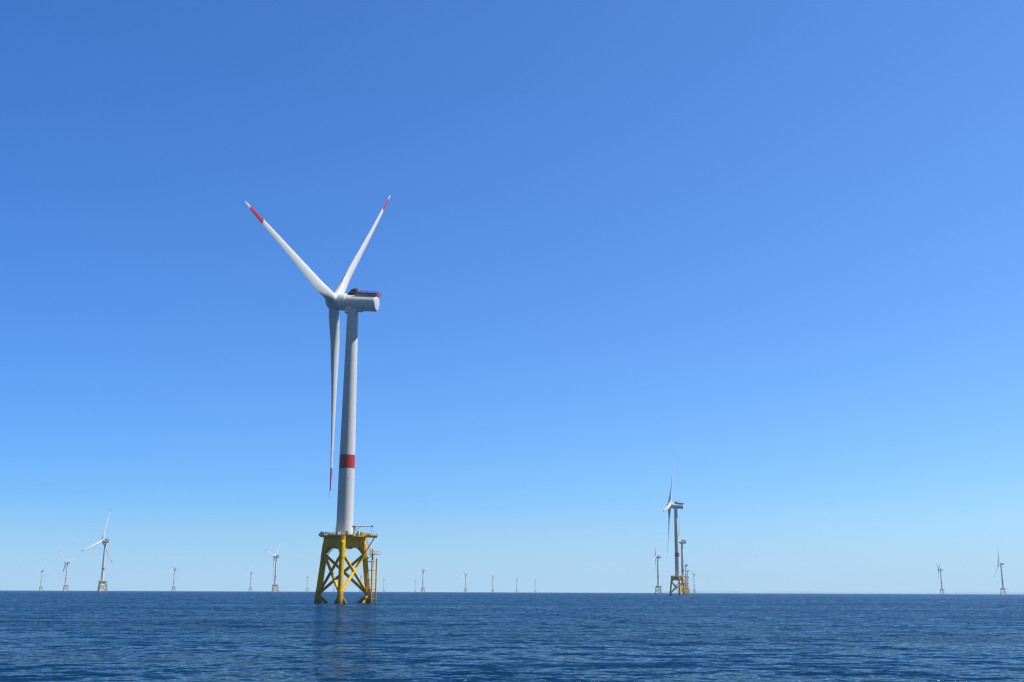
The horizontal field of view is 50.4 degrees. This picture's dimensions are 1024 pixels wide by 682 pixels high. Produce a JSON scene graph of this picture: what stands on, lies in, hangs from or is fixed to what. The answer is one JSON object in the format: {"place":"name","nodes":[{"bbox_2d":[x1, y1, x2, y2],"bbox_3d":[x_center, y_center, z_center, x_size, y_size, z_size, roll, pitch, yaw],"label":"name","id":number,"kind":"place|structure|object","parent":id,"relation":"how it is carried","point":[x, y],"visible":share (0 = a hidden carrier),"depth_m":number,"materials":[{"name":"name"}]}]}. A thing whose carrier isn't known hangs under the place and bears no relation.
{"place":"outdoors","nodes":[
{"label":"outdoors","id":0,"kind":"place"},
{"bbox_2d":[0,590,1023,681],"bbox_3d":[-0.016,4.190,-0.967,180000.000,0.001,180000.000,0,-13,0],"label":"sea","id":1,"kind":"structure","parent":0,"point":[167,636],"depth_m":106.39,"materials":[{"name":"liquid"}]},
{"bbox_2d":[33,559,45,590],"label":"turbine","id":2,"kind":"object","parent":1,"relation":"in","point":[41,570],"visible":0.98,"depth_m":6458.64,"materials":[{"name":"metal"}]},
{"bbox_2d":[59,549,76,591],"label":"turbine","id":3,"kind":"object","parent":1,"relation":"in","point":[65,585],"visible":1,"depth_m":4610.47,"materials":[{"name":"metal"}]},
{"bbox_2d":[80,509,112,592],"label":"turbine","id":4,"kind":"object","parent":1,"relation":"in","point":[104,542],"visible":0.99,"depth_m":2555.64,"materials":[{"name":"metal"}]},
{"bbox_2d":[166,558,177,591],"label":"turbine","id":5,"kind":"object","parent":1,"relation":"in","point":[174,578],"visible":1,"depth_m":5890.51,"materials":[{"name":"metal"}]},
{"bbox_2d":[244,561,252,590],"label":"turbine","id":6,"kind":"object","parent":1,"relation":"in","point":[251,573],"visible":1,"depth_m":6953.05,"materials":[{"name":"metal"}]},
{"bbox_2d":[266,544,280,592],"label":"turbine","id":7,"kind":"object","parent":1,"relation":"in","point":[275,562],"visible":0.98,"depth_m":3658.59,"materials":[{"name":"metal"}]},
{"bbox_2d":[245,196,389,602],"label":"turbine","id":8,"kind":"object","parent":1,"relation":"in","point":[344,537],"visible":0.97,"depth_m":423.51,"materials":[{"name":"metal"}]},
{"bbox_2d":[418,556,424,592],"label":"turbine","id":9,"kind":"object","parent":1,"relation":"in","point":[423,570],"visible":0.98,"depth_m":5958.78,"materials":[{"name":"metal"}]},
{"bbox_2d":[463,565,466,592],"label":"turbine","id":10,"kind":"object","parent":1,"relation":"in","point":[465,583],"visible":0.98,"depth_m":7254.19,"materials":[{"name":"metal"}]},
{"bbox_2d":[652,537,661,593],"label":"turbine","id":11,"kind":"object","parent":1,"relation":"in","point":[658,586],"visible":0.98,"depth_m":3546.90,"materials":[{"name":"metal"}]},
{"bbox_2d":[663,454,687,595],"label":"turbine","id":12,"kind":"object","parent":1,"relation":"in","point":[675,506],"visible":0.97,"depth_m":1445.99,"materials":[{"name":"metal"}]},
{"bbox_2d":[674,524,688,594],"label":"turbine","id":13,"kind":"object","parent":1,"relation":"in","point":[681,542],"visible":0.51,"depth_m":2488.09,"materials":[{"name":"metal"}]},
{"bbox_2d":[684,551,688,593],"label":"turbine","id":14,"kind":"object","parent":1,"relation":"in","point":[685,565],"visible":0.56,"depth_m":4622.89,"materials":[{"name":"metal"}]},
{"bbox_2d":[937,565,944,594],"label":"turbine","id":15,"kind":"object","parent":1,"relation":"in","point":[941,580],"visible":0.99,"depth_m":5271.19,"materials":[{"name":"metal"}]},
{"bbox_2d":[995,554,1005,594],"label":"turbine","id":16,"kind":"object","parent":1,"relation":"in","point":[1000,565],"visible":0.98,"depth_m":4219.55,"materials":[{"name":"metal"}]},
{"bbox_2d":[0,0,1023,592],"label":"sky","id":17,"kind":"structure","parent":0,"point":[773,248],"materials":[{"name":"blue"}]},
{"bbox_2d":[656,591,1023,593],"bbox_3d":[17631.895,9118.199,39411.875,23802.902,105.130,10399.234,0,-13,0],"label":"coast terrain","id":18,"kind":"structure","parent":0,"point":[848,592],"depth_m":42946.49,"materials":[{"name":"grey"}]}
]}

